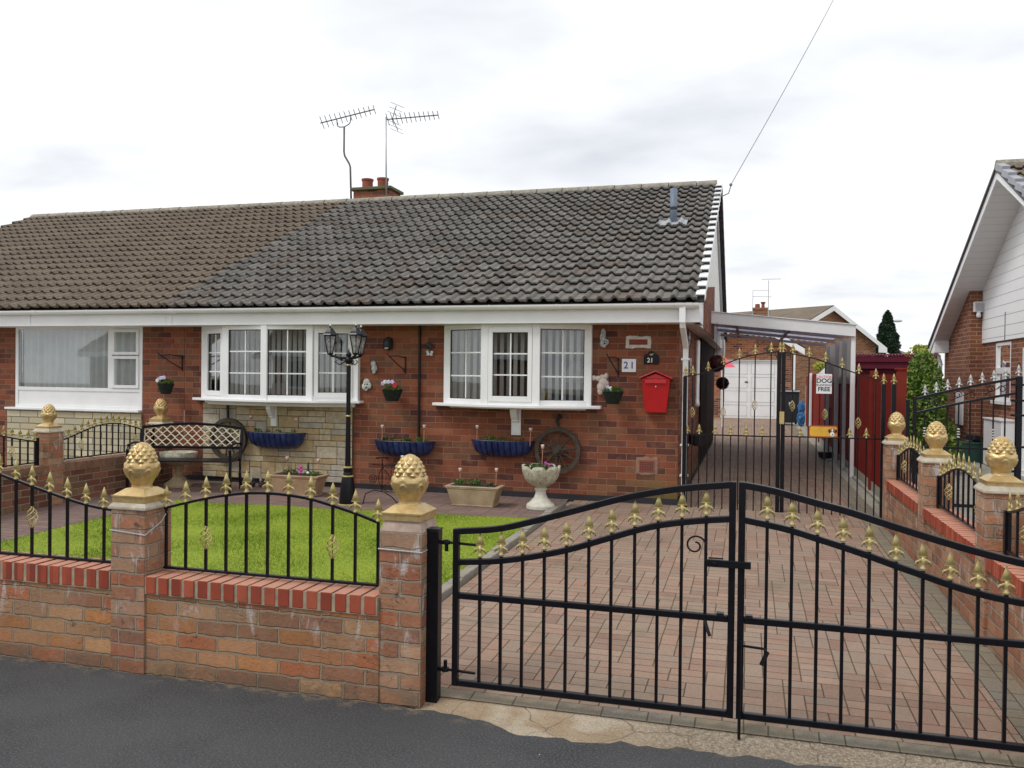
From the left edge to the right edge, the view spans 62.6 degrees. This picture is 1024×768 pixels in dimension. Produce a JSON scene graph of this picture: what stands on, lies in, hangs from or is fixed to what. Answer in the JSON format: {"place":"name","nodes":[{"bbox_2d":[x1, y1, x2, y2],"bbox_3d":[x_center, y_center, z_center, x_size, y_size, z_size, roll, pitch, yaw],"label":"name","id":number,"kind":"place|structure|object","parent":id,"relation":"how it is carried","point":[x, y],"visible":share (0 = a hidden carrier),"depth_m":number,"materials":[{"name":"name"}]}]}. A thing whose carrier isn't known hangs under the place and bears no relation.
{"place":"outdoors","nodes":[
{"label":"outdoors","id":0,"kind":"place"},
{"bbox_2d":[249,477,255,486],"bbox_3d":[-3.163,1.192,10.248,0.080,0.120,0.080,1,1,16],"label":"garden ornament","id":1,"kind":"object","parent":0,"point":[252,483],"visible":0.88,"depth_m":10.22,"materials":[{"name":"paint"}]},
{"bbox_2d":[258,478,264,486],"bbox_3d":[-3.037,1.194,10.212,0.080,0.120,0.080,1,1,16],"label":"garden ornament","id":2,"kind":"object","parent":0,"point":[261,483],"visible":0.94,"depth_m":10.18,"materials":[{"name":"paint"}]},
{"bbox_2d":[1,500,529,583],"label":"lawn","id":3,"kind":"structure","parent":0,"point":[196,531],"depth_m":7.05,"materials":[{"name":"green plant"}]},
{"bbox_2d":[1,480,568,541],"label":"path","id":4,"kind":"structure","parent":0,"point":[509,506],"depth_m":9.01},
{"bbox_2d":[159,450,197,487],"bbox_3d":[-4.056,1.037,10.238,0.440,0.420,0.440,1,1,16],"label":"bath","id":5,"kind":"object","parent":4,"relation":"on","point":[178,479],"visible":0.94,"depth_m":10.15,"materials":[{"name":"stone"}]},
{"bbox_2d":[125,422,243,493],"bbox_3d":[-3.818,0.858,9.848,1.211,0.797,0.450,1,1,1],"label":"garden bench","id":6,"kind":"object","parent":4,"relation":"on","point":[230,460],"visible":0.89,"depth_m":10.01,"materials":[{"name":"black metal"}]},
{"bbox_2d":[270,462,329,496],"bbox_3d":[-2.455,1.079,9.653,0.660,0.385,0.280,1,1,16],"label":"planter","id":7,"kind":"object","parent":4,"relation":"on","point":[300,479],"visible":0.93,"depth_m":9.56,"materials":[{"name":"stone"}]},
{"bbox_2d":[323,323,367,505],"bbox_3d":[-1.767,0.322,9.048,0.518,1.945,0.487,1,1,16],"label":"lamp post","id":8,"kind":"object","parent":4,"relation":"on","point":[347,489],"visible":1,"depth_m":8.99,"materials":[{"name":"black metal"}]},
{"bbox_2d":[362,490,396,503],"bbox_3d":[-1.418,1.217,9.044,0.402,0.165,0.024,1,1,10],"label":"garden hose","id":9,"kind":"object","parent":4,"relation":"on","point":[379,491],"visible":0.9,"depth_m":9.04,"materials":[{"name":"rubber"}]},
{"bbox_2d":[369,456,395,492],"bbox_3d":[-1.398,1.067,9.884,0.601,0.424,0.041,1,1,13],"label":"planter tricycle","id":10,"kind":"object","parent":4,"relation":"on","point":[382,469],"visible":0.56,"depth_m":9.91,"materials":[{"name":"black metal"}]},
{"bbox_2d":[445,478,504,507],"bbox_3d":[-0.397,1.157,9.034,0.600,0.289,0.270,1,1,16],"label":"planter","id":11,"kind":"object","parent":4,"relation":"on","point":[477,493],"visible":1,"depth_m":8.94,"materials":[{"name":"stone"}]},
{"bbox_2d":[522,462,560,510],"bbox_3d":[0.300,1.060,8.834,0.411,0.504,0.408,1,1,16],"label":"urn planter","id":12,"kind":"object","parent":4,"relation":"on","point":[539,477],"visible":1,"depth_m":8.72,"materials":[{"name":"beige stone"}]},
{"bbox_2d":[0,656,843,767],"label":"road","id":13,"kind":"structure","parent":0,"point":[56,715],"depth_m":3.48,"materials":[{"name":"grey asphalt"}]},
{"bbox_2d":[0,0,1023,377],"label":"sky","id":14,"kind":"structure","parent":0,"point":[862,190],"materials":[{"name":"white"}]},
{"bbox_2d":[184,386,1023,740],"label":"ground","id":15,"kind":"structure","parent":0,"point":[866,494],"depth_m":10.86,"materials":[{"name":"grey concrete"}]},
{"bbox_2d":[1,398,173,515],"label":"garden wall","id":16,"kind":"structure","parent":15,"relation":"on","point":[97,474],"depth_m":8.94,"materials":[{"name":"brick"}]},
{"bbox_2d":[0,426,38,466],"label":"railing","id":17,"kind":"object","parent":16,"relation":"on","point":[35,440],"visible":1,"depth_m":8.53,"materials":[{"name":"black metal"}]},
{"bbox_2d":[64,414,153,459],"bbox_3d":[-4.651,0.593,9.726,0.059,0.496,1.484,1,1,16],"label":"railing","id":18,"kind":"object","parent":16,"relation":"on","point":[106,424],"visible":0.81,"depth_m":9.61,"materials":[{"name":"black metal"}]},
{"bbox_2d":[0,198,347,476],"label":"bungalow","id":19,"kind":"object","parent":15,"relation":"on","point":[84,296],"visible":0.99,"depth_m":11.56,"materials":[{"name":"brown tile"}]},
{"bbox_2d":[4,327,142,412],"bbox_3d":[-5.896,-0.209,11.307,2.185,1.133,0.120,1,1,16],"label":"window","id":20,"kind":"structure","parent":19,"relation":"in","point":[114,398],"depth_m":11.22,"materials":[{"name":"white plastic"}]},
{"bbox_2d":[157,352,182,370],"bbox_3d":[-4.320,-0.285,10.688,0.101,0.239,0.351,1,1,38],"label":"wall bracket","id":21,"kind":"object","parent":19,"relation":"attached to","point":[181,367],"depth_m":10.77,"materials":[{"name":"black metal"}]},
{"bbox_2d":[156,356,173,393],"bbox_3d":[-4.405,-0.120,10.712,0.214,0.496,0.211,0,1,-40],"label":"hanging basket","id":22,"kind":"object","parent":21,"relation":"hanging from","point":[166,386],"visible":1,"depth_m":10.66,"materials":[{"name":"black plastic"}]},
{"bbox_2d":[0,442,437,707],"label":"garden wall","id":23,"kind":"structure","parent":15,"relation":"on","point":[134,607],"depth_m":4.05,"materials":[{"name":"brick"}]},
{"bbox_2d":[0,455,110,562],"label":"railing","id":24,"kind":"object","parent":23,"relation":"on","point":[67,491],"visible":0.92,"depth_m":4.45,"materials":[{"name":"black metal"}]},
{"bbox_2d":[161,470,382,586],"bbox_3d":[-1.187,0.680,4.099,1.228,0.521,0.059,1,1,16],"label":"railing","id":25,"kind":"object","parent":23,"relation":"on","point":[378,509],"visible":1,"depth_m":4.09,"materials":[{"name":"black metal"}]},
{"bbox_2d":[425,526,475,702],"bbox_3d":[-0.288,1.062,3.834,0.260,0.807,0.070,1,1,16],"label":"gate post","id":26,"kind":"object","parent":23,"relation":"attached to","point":[434,667],"visible":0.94,"depth_m":3.82,"materials":[{"name":"black metal"}]},
{"bbox_2d":[451,481,750,718],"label":"drive gate","id":27,"kind":"structure","parent":26,"relation":"attached to","point":[731,564],"depth_m":3.62,"materials":[{"name":"black metal"}]},
{"bbox_2d":[160,177,727,504],"bbox_3d":[0.081,-1.221,14.355,6.754,5.170,10.054,1,1,16],"label":"bungalow","id":28,"kind":"object","parent":15,"relation":"on","point":[509,305],"visible":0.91,"depth_m":10.15,"materials":[{"name":"red brick"}]},
{"bbox_2d":[209,405,247,457],"bbox_3d":[-3.567,0.602,10.553,0.524,0.700,0.114,1,1,16],"label":"cart wheel","id":29,"kind":"object","parent":28,"relation":"attached to","point":[218,453],"visible":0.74,"depth_m":10.55,"materials":[{"name":"brown wood"}]},
{"bbox_2d":[247,428,305,448],"bbox_3d":[-2.924,0.672,10.329,0.810,0.263,0.197,1,1,16],"label":"wall trough","id":30,"kind":"object","parent":28,"relation":"attached to","point":[281,440],"depth_m":10.27,"materials":[{"name":"blue ceramic"}]},
{"bbox_2d":[192,325,363,425],"bbox_3d":[-2.888,-0.098,10.568,2.340,1.240,0.995,1,1,16],"label":"bow window","id":31,"kind":"structure","parent":28,"relation":"in","point":[277,394],"depth_m":10.34,"materials":[{"name":"white plastic"}]},
{"bbox_2d":[319,106,375,198],"bbox_3d":[-3.131,-4.276,15.962,1.084,1.933,0.234,1,1,10],"label":"tv aerial","id":32,"kind":"object","parent":28,"relation":"attached to","point":[347,160],"visible":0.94,"depth_m":15.95,"materials":[{"name":"metal"}]},
{"bbox_2d":[362,379,370,390],"bbox_3d":[-1.750,0.010,10.126,0.127,0.151,0.051,1,1,16],"label":"wall ornament","id":33,"kind":"object","parent":28,"relation":"attached to","point":[366,385],"depth_m":10.11,"materials":[{"name":"ceramic"}]},
{"bbox_2d":[371,361,376,373],"bbox_3d":[-1.655,-0.200,10.099,0.087,0.162,0.044,1,1,16],"label":"wall ornament","id":34,"kind":"object","parent":28,"relation":"attached to","point":[373,367],"depth_m":10.09,"materials":[{"name":"white ceramic"}]},
{"bbox_2d":[383,337,392,349],"bbox_3d":[-1.486,-0.482,10.029,0.110,0.159,0.086,1,1,16],"label":"wall light","id":35,"kind":"object","parent":28,"relation":"attached to","point":[387,343],"visible":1,"depth_m":10.01,"materials":[{"name":"grey metal"}]},
{"bbox_2d":[387,353,405,373],"bbox_3d":[-1.327,-0.242,9.853,0.083,0.239,0.340,1,1,33],"label":"wall bracket","id":36,"kind":"object","parent":28,"relation":"attached to","point":[396,363],"depth_m":9.89,"materials":[{"name":"black metal"}]},
{"bbox_2d":[381,357,402,400],"bbox_3d":[-1.404,-0.062,9.868,0.260,0.526,0.248,1,1,16],"label":"hanging basket","id":37,"kind":"object","parent":36,"relation":"hanging from","point":[394,393],"visible":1,"depth_m":9.80,"materials":[{"name":"plastic"}]},
{"bbox_2d":[374,436,435,456],"bbox_3d":[-1.290,0.738,9.920,0.780,0.247,0.197,1,1,16],"label":"wall trough","id":38,"kind":"object","parent":28,"relation":"attached to","point":[404,447],"depth_m":9.86,"materials":[{"name":"blue ceramic"}]},
{"bbox_2d":[385,102,438,195],"bbox_3d":[-1.833,-4.295,15.337,1.006,1.714,0.218,1,1,10],"label":"tv aerial","id":39,"kind":"object","parent":28,"relation":"attached to","point":[410,117],"visible":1,"depth_m":15.39,"materials":[{"name":"metal"}]},
{"bbox_2d":[422,342,432,355],"bbox_3d":[-0.993,-0.410,9.903,0.140,0.162,0.045,1,1,16],"label":"wall ornament","id":40,"kind":"object","parent":28,"relation":"attached to","point":[429,345],"depth_m":9.89,"materials":[{"name":"paint"}]},
{"bbox_2d":[471,436,534,456],"bbox_3d":[-0.125,0.714,9.592,0.760,0.248,0.197,1,1,16],"label":"wall trough","id":41,"kind":"object","parent":28,"relation":"attached to","point":[503,448],"depth_m":9.53,"materials":[{"name":"blue ceramic"}]},
{"bbox_2d":[432,324,601,434],"bbox_3d":[0.099,-0.046,9.831,1.990,1.260,1.050,1,1,16],"label":"bow window","id":42,"kind":"structure","parent":28,"relation":"in","point":[577,372],"depth_m":9.51,"materials":[{"name":"white plastic"}]},
{"bbox_2d":[535,414,580,473],"bbox_3d":[0.513,0.672,9.456,0.524,0.675,0.128,1,1,16],"label":"cart wheel","id":43,"kind":"object","parent":28,"relation":"attached to","point":[557,450],"visible":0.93,"depth_m":9.44,"materials":[{"name":"brown wood"}]},
{"bbox_2d":[592,373,607,394],"bbox_3d":[0.981,-0.001,9.359,0.205,0.244,0.055,1,1,16],"label":"wall ornament","id":44,"kind":"object","parent":28,"relation":"attached to","point":[602,384],"depth_m":9.34,"materials":[{"name":"white ceramic"}]},
{"bbox_2d":[600,328,608,347],"bbox_3d":[1.024,-0.511,9.340,0.103,0.215,0.047,1,1,16],"label":"wall ornament","id":45,"kind":"object","parent":28,"relation":"attached to","point":[604,341],"depth_m":9.33,"materials":[{"name":"ceramic"}]},
{"bbox_2d":[606,354,618,375],"bbox_3d":[1.123,-0.207,9.168,0.070,0.239,0.335,1,1,30],"label":"wall bracket","id":46,"kind":"object","parent":28,"relation":"attached to","point":[612,363],"depth_m":9.21,"materials":[{"name":"black metal"}]},
{"bbox_2d":[602,358,623,403],"bbox_3d":[1.100,-0.035,9.163,0.243,0.506,0.241,1,1,16],"label":"hanging basket","id":47,"kind":"object","parent":46,"relation":"hanging from","point":[611,396],"visible":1,"depth_m":9.10,"materials":[{"name":"plastic"}]},
{"bbox_2d":[622,359,635,371],"bbox_3d":[1.291,-0.204,9.286,0.155,0.145,0.018,1,1,16],"label":"number tile","id":48,"kind":"object","parent":28,"relation":"attached to","point":[628,365],"visible":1,"depth_m":9.28,"materials":[{"name":"white ceramic"}]},
{"bbox_2d":[644,351,658,363],"bbox_3d":[1.528,-0.290,9.218,0.165,0.145,0.019,1,1,16],"label":"number plaque","id":49,"kind":"object","parent":28,"relation":"attached to","point":[651,357],"visible":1,"depth_m":9.21,"materials":[{"name":"black metal"}]},
{"bbox_2d":[639,371,673,412],"bbox_3d":[1.562,0.083,9.131,0.360,0.454,0.174,1,1,16],"label":"post box","id":50,"kind":"object","parent":28,"relation":"attached to","point":[656,388],"visible":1,"depth_m":9.09,"materials":[{"name":"red paint"}]},
{"bbox_2d":[689,358,691,371],"bbox_3d":[2.267,-0.243,10.697,0.036,0.185,0.142,1,1,16],"label":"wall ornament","id":51,"kind":"object","parent":28,"relation":"attached to","point":[690,362],"depth_m":10.65,"materials":[{"name":"white plastic"}]},
{"bbox_2d":[695,340,699,406],"bbox_3d":[2.538,-0.149,11.502,0.066,0.922,0.340,1,1,11],"label":"overflow pipe","id":52,"kind":"object","parent":28,"relation":"attached to","point":[697,371],"visible":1,"depth_m":11.59,"materials":[{"name":"white plastic"}]},
{"bbox_2d":[688,435,706,445],"bbox_3d":[2.371,0.720,10.766,0.240,0.140,0.234,1,1,16],"label":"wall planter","id":53,"kind":"object","parent":28,"relation":"attached to","point":[702,439],"visible":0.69,"depth_m":10.67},
{"bbox_2d":[713,1,832,196],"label":"phone cable","id":54,"kind":"object","parent":28,"relation":"attached to","point":[730,184],"visible":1,"depth_m":13.56,"materials":[{"name":"grey metal"}]},
{"bbox_2d":[442,501,565,601],"bbox_3d":[-0.156,1.360,6.631,0.080,0.131,5.222,1,1,16],"label":"kerb edging","id":55,"kind":"object","parent":15,"relation":"on","point":[468,573],"visible":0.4,"depth_m":6.64,"materials":[{"name":"concrete"}]},
{"bbox_2d":[415,696,1023,767],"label":"forecourt strip","id":56,"kind":"object","parent":15,"relation":"on","point":[541,722],"visible":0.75,"depth_m":3.49,"materials":[{"name":"concrete"}]},
{"bbox_2d":[441,423,1023,766],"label":"driveway border","id":57,"kind":"object","parent":15,"relation":"on","point":[990,664],"visible":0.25,"depth_m":3.79,"materials":[{"name":"grey concrete"}]},
{"bbox_2d":[818,408,831,458],"bbox_3d":[5.409,0.842,14.483,0.280,0.875,0.273,1,1,16],"label":"dustpan","id":58,"kind":"object","parent":57,"relation":"on","point":[828,454],"visible":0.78,"depth_m":14.43,"materials":[{"name":"black plastic"}]},
{"bbox_2d":[879,374,886,518],"bbox_3d":[3.748,0.646,8.508,0.064,1.508,0.040,1,1,16],"label":"gate post","id":59,"kind":"object","parent":57,"relation":"on","point":[883,406],"visible":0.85,"depth_m":8.49,"materials":[{"name":"black metal"}]},
{"bbox_2d":[785,344,881,515],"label":"side gate","id":60,"kind":"structure","parent":59,"relation":"attached to","point":[842,369],"depth_m":8.62,"materials":[{"name":"black metal"}]},
{"bbox_2d":[809,425,837,437],"bbox_3d":[3.194,0.488,8.638,0.280,0.122,0.025,1,1,16],"label":"dog plaque","id":61,"kind":"object","parent":60,"relation":"attached to","point":[823,431],"visible":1,"depth_m":8.64,"materials":[{"name":"yellow plastic"}]},
{"bbox_2d":[816,374,831,393],"bbox_3d":[3.205,-0.002,8.643,0.160,0.202,0.005,1,1,16],"label":"warning sign","id":62,"kind":"object","parent":60,"relation":"attached to","point":[823,383],"visible":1,"depth_m":8.64,"materials":[{"name":"white plastic"}]},
{"bbox_2d":[714,333,806,418],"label":"garage","id":63,"kind":"structure","parent":15,"relation":"on","point":[733,345],"depth_m":28.24,"materials":[{"name":"brick"}]},
{"bbox_2d":[721,360,776,418],"bbox_3d":[7.969,0.188,28.291,1.800,1.950,0.060,1,1,16],"label":"garage door","id":64,"kind":"structure","parent":63,"relation":"in","point":[747,368],"depth_m":28.27,"materials":[{"name":"white plastic"}]},
{"bbox_2d":[711,311,857,477],"bbox_3d":[4.491,0.101,14.549,2.197,2.414,4.760,1,1,16],"label":"carport","id":65,"kind":"object","parent":15,"relation":"on","point":[781,328],"visible":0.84,"depth_m":13.10,"materials":[{"name":"white plastic"}]},
{"bbox_2d":[707,354,724,371],"bbox_3d":[2.973,-0.533,12.219,0.264,0.732,0.264,1,1,16],"label":"topiary ball","id":66,"kind":"object","parent":65,"relation":"hanging from","point":[715,361],"visible":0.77,"depth_m":12.15,"materials":[{"name":"red plant"}]},
{"bbox_2d":[716,373,728,389],"bbox_3d":[3.793,-0.403,15.135,0.243,1.037,0.245,1,1,16],"label":"topiary ball","id":67,"kind":"object","parent":65,"relation":"hanging from","point":[719,383],"visible":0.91,"depth_m":15.08,"materials":[{"name":"red plant"}]},
{"bbox_2d":[732,305,888,403],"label":"house","id":68,"kind":"structure","parent":15,"relation":"on","point":[867,342],"depth_m":36.23,"materials":[{"name":"brick"}]},
{"bbox_2d":[753,302,767,315],"bbox_3d":[10.188,-2.561,34.565,0.640,1.600,0.560,1,1,16],"label":"chimney stack","id":69,"kind":"object","parent":68,"relation":"on","point":[762,310],"visible":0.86,"depth_m":34.33,"materials":[{"name":"brick"}]},
{"bbox_2d":[752,279,768,315],"bbox_3d":[10.326,-3.160,34.158,1.091,2.212,0.034,1,1,16],"label":"tv aerial","id":70,"kind":"object","parent":69,"relation":"attached to","point":[762,296],"visible":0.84,"depth_m":34.16,"materials":[{"name":"silver metal"}]},
{"bbox_2d":[805,368,824,425],"bbox_3d":[8.674,0.367,22.194,1.700,1.980,2.580,1,1,16],"label":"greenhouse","id":71,"kind":"object","parent":15,"relation":"on","point":[822,371],"visible":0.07,"depth_m":23.52,"materials":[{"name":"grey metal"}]},
{"bbox_2d":[812,361,824,370],"bbox_3d":[8.946,-0.509,24.501,0.373,0.319,0.349,1,1,43],"label":"shrub","id":72,"kind":"object","parent":15,"relation":"on","point":[819,366],"visible":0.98,"depth_m":24.41,"materials":[{"name":"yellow plant"}]},
{"bbox_2d":[805,368,908,496],"bbox_3d":[5.958,0.537,15.668,0.140,1.520,14.642,1,1,16],"label":"fence","id":73,"kind":"object","parent":15,"relation":"on","point":[866,401],"visible":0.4,"depth_m":11.21,"materials":[{"name":"red wood"}]},
{"bbox_2d":[876,310,901,353],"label":"conifer","id":74,"kind":"object","parent":15,"relation":"on","point":[887,335],"visible":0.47,"depth_m":41.23,"materials":[{"name":"green plant"}]},
{"bbox_2d":[891,374,896,414],"bbox_3d":[3.839,0.648,8.482,0.064,1.508,0.040,1,1,16],"label":"gate post","id":75,"kind":"object","parent":15,"relation":"on","point":[893,397],"visible":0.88,"depth_m":8.46,"materials":[{"name":"black metal"}]},
{"bbox_2d":[856,354,936,417],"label":"outbuilding","id":76,"kind":"structure","parent":15,"relation":"on","point":[885,364],"depth_m":14.76,"materials":[{"name":"red wood"}]},
{"bbox_2d":[906,344,942,371],"bbox_3d":[9.806,-0.501,20.102,0.867,0.941,0.762,0,1,-16],"label":"shrub","id":77,"kind":"object","parent":15,"relation":"on","point":[915,348],"visible":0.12,"depth_m":20.05,"materials":[{"name":"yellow plant"}]},
{"bbox_2d":[907,349,961,472],"bbox_3d":[6.237,0.459,12.572,0.887,2.006,1.045,1,1,16],"label":"hedge","id":78,"kind":"object","parent":15,"relation":"on","point":[922,375],"visible":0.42,"depth_m":12.36,"materials":[{"name":"green plant"}]},
{"bbox_2d":[882,412,1023,689],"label":"garden wall","id":79,"kind":"structure","parent":15,"relation":"on","point":[903,504],"depth_m":5.03,"materials":[{"name":"brick"}]},
{"bbox_2d":[736,481,1023,751],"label":"drive gate","id":80,"kind":"structure","parent":79,"relation":"attached to","point":[977,639],"depth_m":3.34,"materials":[{"name":"black metal"}]},
{"bbox_2d":[896,436,923,491],"bbox_3d":[3.389,0.665,7.103,0.059,0.462,1.508,1,1,16],"label":"railing","id":81,"kind":"object","parent":79,"relation":"on","point":[899,459],"visible":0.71,"depth_m":7.37,"materials":[{"name":"black metal"}]},
{"bbox_2d":[936,453,981,530],"bbox_3d":[2.926,0.678,5.457,0.059,0.462,1.448,1,1,16],"label":"railing","id":82,"kind":"object","parent":79,"relation":"on","point":[958,469],"visible":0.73,"depth_m":5.58,"materials":[{"name":"black metal"}]},
{"bbox_2d":[1003,490,1023,558],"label":"railing","id":83,"kind":"object","parent":79,"relation":"on","point":[1007,524],"visible":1,"depth_m":4.48,"materials":[{"name":"black metal"}]},
{"bbox_2d":[927,158,1023,475],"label":"bungalow","id":84,"kind":"object","parent":15,"relation":"on","point":[978,329],"visible":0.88,"depth_m":13.97,"materials":[{"name":"white plastic"}]},
{"bbox_2d":[990,341,1010,404],"bbox_3d":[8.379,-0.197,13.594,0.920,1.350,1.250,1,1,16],"label":"window","id":85,"kind":"structure","parent":84,"relation":"in","point":[1003,350],"depth_m":13.76,"materials":[{"name":"white plastic"}]},
{"bbox_2d":[1021,348,1023,475],"bbox_3d":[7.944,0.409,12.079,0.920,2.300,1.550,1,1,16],"label":"window","id":86,"kind":"structure","parent":84,"relation":"in","point":[1022,458],"depth_m":12.69,"materials":[{"name":"white plastic"}]},
{"bbox_2d":[441,418,1023,755],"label":"driveway","id":87,"kind":"structure","parent":0,"point":[934,676],"depth_m":4.99,"materials":[{"name":"brown brick"}]},
{"bbox_2d":[682,377,686,499],"bbox_3d":[1.851,0.648,9.041,0.040,1.450,0.040,1,1,16],"label":"gate post","id":88,"kind":"object","parent":87,"relation":"on","point":[684,431],"visible":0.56,"depth_m":9.02,"materials":[{"name":"black metal"}]},
{"bbox_2d":[683,342,786,512],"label":"side gate","id":89,"kind":"structure","parent":88,"relation":"attached to","point":[780,419],"depth_m":8.82,"materials":[{"name":"black metal"}]},
{"bbox_2d":[722,356,734,412],"bbox_3d":[5.837,0.213,23.292,0.610,1.960,0.610,1,1,-7],"label":"parasol","id":90,"kind":"object","parent":87,"relation":"on","point":[729,364],"visible":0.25,"depth_m":23.17,"materials":[{"name":"pink fabric"}]},
{"bbox_2d":[785,390,800,423],"bbox_3d":[8.153,0.684,24.722,0.600,1.020,0.720,1,1,16],"label":"wheelie bin","id":91,"kind":"object","parent":87,"relation":"on","point":[788,396],"visible":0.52,"depth_m":24.44,"materials":[{"name":"black plastic"}]},
{"bbox_2d":[797,400,804,426],"bbox_3d":[8.268,0.849,24.076,0.240,0.779,0.256,1,1,-13],"label":"rubbish bag","id":92,"kind":"object","parent":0,"point":[801,414],"visible":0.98,"depth_m":24.00,"materials":[{"name":"blue plastic"}]},
{"bbox_2d":[822,447,1023,522],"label":"neighbour drive","id":93,"kind":"structure","parent":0,"point":[986,469],"depth_m":11.21,"materials":[{"name":"grey concrete"}]},
{"bbox_2d":[905,400,909,439],"bbox_3d":[3.878,0.804,8.268,0.035,1.300,0.035,1,1,16],"label":"gate post","id":94,"kind":"object","parent":93,"relation":"on","point":[907,416],"visible":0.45,"depth_m":8.25,"materials":[{"name":"black metal"}]},
{"bbox_2d":[955,434,982,462],"bbox_3d":[7.854,1.097,14.327,0.520,0.475,0.399,1,1,16],"label":"recycling box","id":95,"kind":"object","parent":93,"relation":"on","point":[975,443],"visible":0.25,"depth_m":14.19,"materials":[{"name":"green plastic"}]},
{"bbox_2d":[1010,365,1023,479],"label":"gate post","id":96,"kind":"object","parent":93,"relation":"on","point":[1018,400],"visible":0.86,"depth_m":7.98,"materials":[{"name":"black metal"}]},
{"bbox_2d":[911,368,1016,507],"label":"drive gate","id":97,"kind":"structure","parent":96,"relation":"attached to","point":[936,387],"depth_m":8.12,"materials":[{"name":"black metal"}]}
]}

